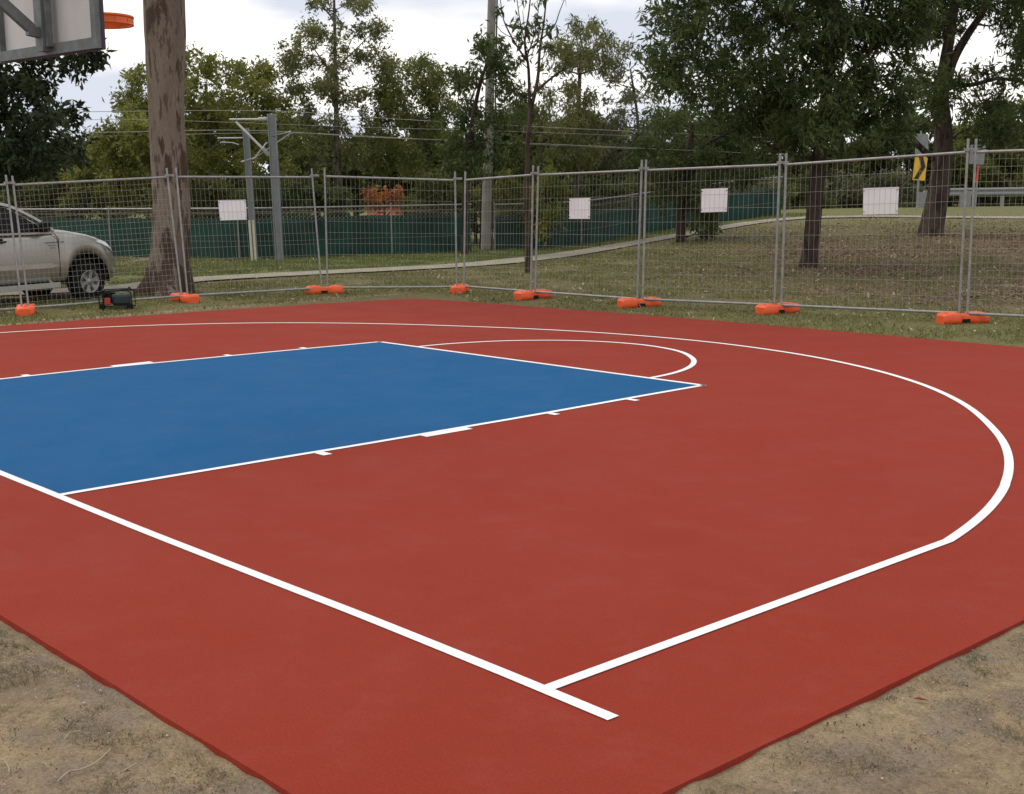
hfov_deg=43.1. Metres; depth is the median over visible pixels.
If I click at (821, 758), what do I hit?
ground debris
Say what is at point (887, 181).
shrub
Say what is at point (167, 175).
temporary fence
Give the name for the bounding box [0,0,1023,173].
sky
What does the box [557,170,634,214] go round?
shrub
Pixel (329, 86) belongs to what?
tall slender tree
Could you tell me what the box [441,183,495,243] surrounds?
shrub
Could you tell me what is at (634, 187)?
shrub
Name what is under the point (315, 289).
fence block
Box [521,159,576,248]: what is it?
shrub
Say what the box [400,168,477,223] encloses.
shrub
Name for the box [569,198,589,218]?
fence sign
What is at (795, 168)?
background tree
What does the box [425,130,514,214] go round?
background tree
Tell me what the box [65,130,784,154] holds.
overhead wire
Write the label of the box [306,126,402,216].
background tree
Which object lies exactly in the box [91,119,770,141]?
overhead wire
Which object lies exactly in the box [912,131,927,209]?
chevron sign
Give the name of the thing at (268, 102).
leafy tree
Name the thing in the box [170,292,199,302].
fence block
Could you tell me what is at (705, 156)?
dark tree
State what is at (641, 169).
temporary fence
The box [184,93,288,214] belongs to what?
background tree
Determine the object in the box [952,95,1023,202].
bright leafy tree
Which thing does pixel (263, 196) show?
shrub
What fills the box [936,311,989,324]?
fence block
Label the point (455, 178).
temporary fence
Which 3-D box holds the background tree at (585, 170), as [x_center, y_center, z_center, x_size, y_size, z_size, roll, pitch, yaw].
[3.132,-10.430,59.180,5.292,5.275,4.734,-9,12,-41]
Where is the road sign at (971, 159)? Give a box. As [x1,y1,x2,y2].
[969,139,985,208]
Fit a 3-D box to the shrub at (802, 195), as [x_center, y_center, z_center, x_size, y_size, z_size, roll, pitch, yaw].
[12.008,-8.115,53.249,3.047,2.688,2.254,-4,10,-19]
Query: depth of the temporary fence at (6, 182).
18.67 m
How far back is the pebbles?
4.26 m
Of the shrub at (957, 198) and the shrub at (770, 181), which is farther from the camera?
the shrub at (957, 198)
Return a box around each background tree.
[0,128,59,216]
[48,131,112,218]
[110,129,195,204]
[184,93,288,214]
[263,112,344,215]
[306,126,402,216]
[360,105,447,214]
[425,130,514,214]
[478,102,569,224]
[534,111,623,215]
[593,128,670,206]
[647,102,727,199]
[716,100,810,208]
[797,109,895,207]
[858,106,933,201]
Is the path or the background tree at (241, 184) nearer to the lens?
the path
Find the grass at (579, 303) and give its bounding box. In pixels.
[0,234,1023,344]
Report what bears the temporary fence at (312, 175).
on the ground at (922, 778)
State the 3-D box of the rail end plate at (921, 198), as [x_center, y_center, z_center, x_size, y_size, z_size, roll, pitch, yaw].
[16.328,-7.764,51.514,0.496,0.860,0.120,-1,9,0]
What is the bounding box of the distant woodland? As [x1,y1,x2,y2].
[18,111,1023,213]
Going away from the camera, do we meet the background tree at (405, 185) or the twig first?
the twig
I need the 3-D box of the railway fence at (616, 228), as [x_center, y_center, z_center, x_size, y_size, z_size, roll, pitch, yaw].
[4.030,-5.622,39.219,11.670,2.090,1.058,-8,12,-39]
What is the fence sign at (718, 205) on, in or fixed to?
attached to the temporary fence at (779, 163)
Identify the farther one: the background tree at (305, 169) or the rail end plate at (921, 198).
the background tree at (305, 169)
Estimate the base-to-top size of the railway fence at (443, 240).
1.450 m
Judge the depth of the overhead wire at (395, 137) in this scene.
36.29 m
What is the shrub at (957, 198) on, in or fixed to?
on the ground at (922, 778)
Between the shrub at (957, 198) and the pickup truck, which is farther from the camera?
the shrub at (957, 198)
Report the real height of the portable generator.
0.347 m
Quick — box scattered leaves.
[4,213,1023,331]
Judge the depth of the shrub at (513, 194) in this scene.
36.00 m
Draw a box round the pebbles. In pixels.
[15,654,1020,793]
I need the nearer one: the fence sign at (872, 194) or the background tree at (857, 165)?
the fence sign at (872, 194)
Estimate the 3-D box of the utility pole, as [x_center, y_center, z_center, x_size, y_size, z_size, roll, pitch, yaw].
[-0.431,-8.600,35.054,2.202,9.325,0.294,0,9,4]
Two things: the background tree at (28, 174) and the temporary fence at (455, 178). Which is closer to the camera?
the temporary fence at (455, 178)
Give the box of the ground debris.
[0,632,1023,793]
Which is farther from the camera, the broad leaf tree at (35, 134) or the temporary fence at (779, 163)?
the broad leaf tree at (35, 134)
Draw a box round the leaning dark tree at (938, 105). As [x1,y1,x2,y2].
[880,0,1023,235]
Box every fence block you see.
[15,303,35,316]
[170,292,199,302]
[305,285,343,293]
[450,284,468,293]
[514,289,551,299]
[617,297,661,307]
[755,302,799,314]
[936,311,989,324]
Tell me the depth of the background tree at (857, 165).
58.77 m
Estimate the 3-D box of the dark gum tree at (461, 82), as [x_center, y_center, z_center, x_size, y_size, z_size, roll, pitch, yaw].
[-0.726,-6.392,32.908,2.629,5.861,2.925,5,11,29]
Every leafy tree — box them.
[102,41,313,217]
[364,50,467,202]
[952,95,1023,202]
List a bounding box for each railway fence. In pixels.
[8,203,471,258]
[494,175,782,249]
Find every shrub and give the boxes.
[0,165,67,218]
[51,109,200,218]
[52,183,122,218]
[189,170,245,217]
[240,169,309,218]
[285,169,358,216]
[360,184,405,214]
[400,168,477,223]
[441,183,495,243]
[479,162,543,230]
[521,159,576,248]
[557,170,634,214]
[614,175,661,204]
[735,174,793,209]
[782,166,837,208]
[803,165,877,207]
[867,165,928,207]
[927,171,993,206]
[971,169,1023,205]
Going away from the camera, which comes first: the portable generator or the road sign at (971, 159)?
the portable generator
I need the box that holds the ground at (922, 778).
[0,204,1023,793]
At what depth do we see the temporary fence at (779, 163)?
18.02 m
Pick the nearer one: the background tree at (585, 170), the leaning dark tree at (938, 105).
the leaning dark tree at (938, 105)
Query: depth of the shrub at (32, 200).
37.14 m
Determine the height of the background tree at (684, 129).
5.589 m
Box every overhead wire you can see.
[20,110,757,137]
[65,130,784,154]
[73,133,781,153]
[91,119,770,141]
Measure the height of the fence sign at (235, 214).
0.324 m
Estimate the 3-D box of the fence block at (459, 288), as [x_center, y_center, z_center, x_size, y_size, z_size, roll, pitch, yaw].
[-0.879,-1.822,21.769,0.258,0.130,0.589,0,9,6]
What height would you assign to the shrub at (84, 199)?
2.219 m
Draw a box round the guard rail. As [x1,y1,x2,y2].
[949,187,1023,205]
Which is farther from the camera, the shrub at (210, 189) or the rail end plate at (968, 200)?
the rail end plate at (968, 200)
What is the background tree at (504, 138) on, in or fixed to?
on the ground at (922, 778)
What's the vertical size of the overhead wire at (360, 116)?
0.955 m
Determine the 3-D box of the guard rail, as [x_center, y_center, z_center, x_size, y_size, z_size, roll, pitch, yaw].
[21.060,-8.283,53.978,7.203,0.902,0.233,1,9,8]
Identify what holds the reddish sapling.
on the ground at (922, 778)
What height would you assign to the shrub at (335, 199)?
2.465 m
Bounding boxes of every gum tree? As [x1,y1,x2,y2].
[133,0,195,296]
[430,20,536,254]
[503,13,624,197]
[591,31,671,235]
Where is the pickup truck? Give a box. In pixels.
[0,203,115,299]
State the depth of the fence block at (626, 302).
18.74 m
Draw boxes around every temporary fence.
[0,175,22,310]
[11,168,181,307]
[175,167,321,295]
[324,167,461,288]
[463,165,538,290]
[534,160,648,298]
[642,153,788,304]
[780,139,977,312]
[966,139,1023,316]
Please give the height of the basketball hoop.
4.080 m
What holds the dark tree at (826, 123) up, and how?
on the ground at (922, 778)
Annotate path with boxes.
[0,215,1023,294]
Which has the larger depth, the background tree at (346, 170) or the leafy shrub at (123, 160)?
the background tree at (346, 170)
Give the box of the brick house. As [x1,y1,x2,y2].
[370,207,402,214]
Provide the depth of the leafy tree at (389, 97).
42.59 m
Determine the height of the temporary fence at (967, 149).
2.276 m
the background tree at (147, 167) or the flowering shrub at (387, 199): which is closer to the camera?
the flowering shrub at (387, 199)
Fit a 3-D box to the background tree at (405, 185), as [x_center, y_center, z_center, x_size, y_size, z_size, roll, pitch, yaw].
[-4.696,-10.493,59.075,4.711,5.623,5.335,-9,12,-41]
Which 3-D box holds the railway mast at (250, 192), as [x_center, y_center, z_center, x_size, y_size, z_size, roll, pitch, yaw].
[-6.496,-4.944,31.746,1.295,3.213,0.269,2,10,13]
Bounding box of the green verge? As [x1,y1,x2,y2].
[113,212,823,275]
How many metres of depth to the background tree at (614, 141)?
57.93 m
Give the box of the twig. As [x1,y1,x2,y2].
[57,749,110,782]
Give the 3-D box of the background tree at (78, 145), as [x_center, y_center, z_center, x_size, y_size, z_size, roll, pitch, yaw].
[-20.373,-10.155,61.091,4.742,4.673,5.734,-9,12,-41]
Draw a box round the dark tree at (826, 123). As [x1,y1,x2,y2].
[623,0,948,267]
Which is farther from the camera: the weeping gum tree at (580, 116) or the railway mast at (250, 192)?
the weeping gum tree at (580, 116)
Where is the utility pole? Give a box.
[479,0,497,249]
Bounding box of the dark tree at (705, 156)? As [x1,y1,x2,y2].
[618,92,776,242]
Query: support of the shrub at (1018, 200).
on the ground at (922, 778)
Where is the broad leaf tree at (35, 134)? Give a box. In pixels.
[0,37,118,199]
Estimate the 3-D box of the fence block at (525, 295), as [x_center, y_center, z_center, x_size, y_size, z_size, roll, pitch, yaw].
[0.327,-1.617,20.409,0.640,0.137,0.272,-9,12,-41]
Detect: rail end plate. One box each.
[918,191,926,207]
[959,191,971,206]
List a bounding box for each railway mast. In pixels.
[217,128,266,260]
[229,114,291,260]
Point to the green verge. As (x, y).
(509, 252)
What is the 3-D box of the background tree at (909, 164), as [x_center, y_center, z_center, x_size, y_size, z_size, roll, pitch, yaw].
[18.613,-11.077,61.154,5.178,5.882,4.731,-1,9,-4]
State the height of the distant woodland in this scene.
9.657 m
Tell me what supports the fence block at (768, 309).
on the ground at (922, 778)
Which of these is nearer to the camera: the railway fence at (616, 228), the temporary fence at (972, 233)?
the temporary fence at (972, 233)
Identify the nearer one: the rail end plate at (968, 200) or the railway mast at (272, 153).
the railway mast at (272, 153)
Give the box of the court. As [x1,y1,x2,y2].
[0,298,1023,793]
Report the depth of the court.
6.68 m
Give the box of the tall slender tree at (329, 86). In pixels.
[272,0,400,212]
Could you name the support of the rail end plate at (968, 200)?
on the ground at (922, 778)
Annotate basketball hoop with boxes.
[0,0,133,63]
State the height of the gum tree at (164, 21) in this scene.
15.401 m
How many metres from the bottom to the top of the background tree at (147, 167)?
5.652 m
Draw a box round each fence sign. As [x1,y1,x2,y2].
[218,201,246,219]
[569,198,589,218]
[701,188,727,211]
[863,187,898,214]
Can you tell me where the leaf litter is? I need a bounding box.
[511,215,1023,319]
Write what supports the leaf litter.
on the ground at (922, 778)
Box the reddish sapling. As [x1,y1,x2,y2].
[490,0,565,272]
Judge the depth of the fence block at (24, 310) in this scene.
18.53 m
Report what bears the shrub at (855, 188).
on the ground at (922, 778)
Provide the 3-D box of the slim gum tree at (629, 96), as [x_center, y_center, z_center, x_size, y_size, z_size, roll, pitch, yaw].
[3.429,-7.714,38.766,2.503,6.066,2.902,5,11,32]
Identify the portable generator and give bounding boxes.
[98,287,135,309]
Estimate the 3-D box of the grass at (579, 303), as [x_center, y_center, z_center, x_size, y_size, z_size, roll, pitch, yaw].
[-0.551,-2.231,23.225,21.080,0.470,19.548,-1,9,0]

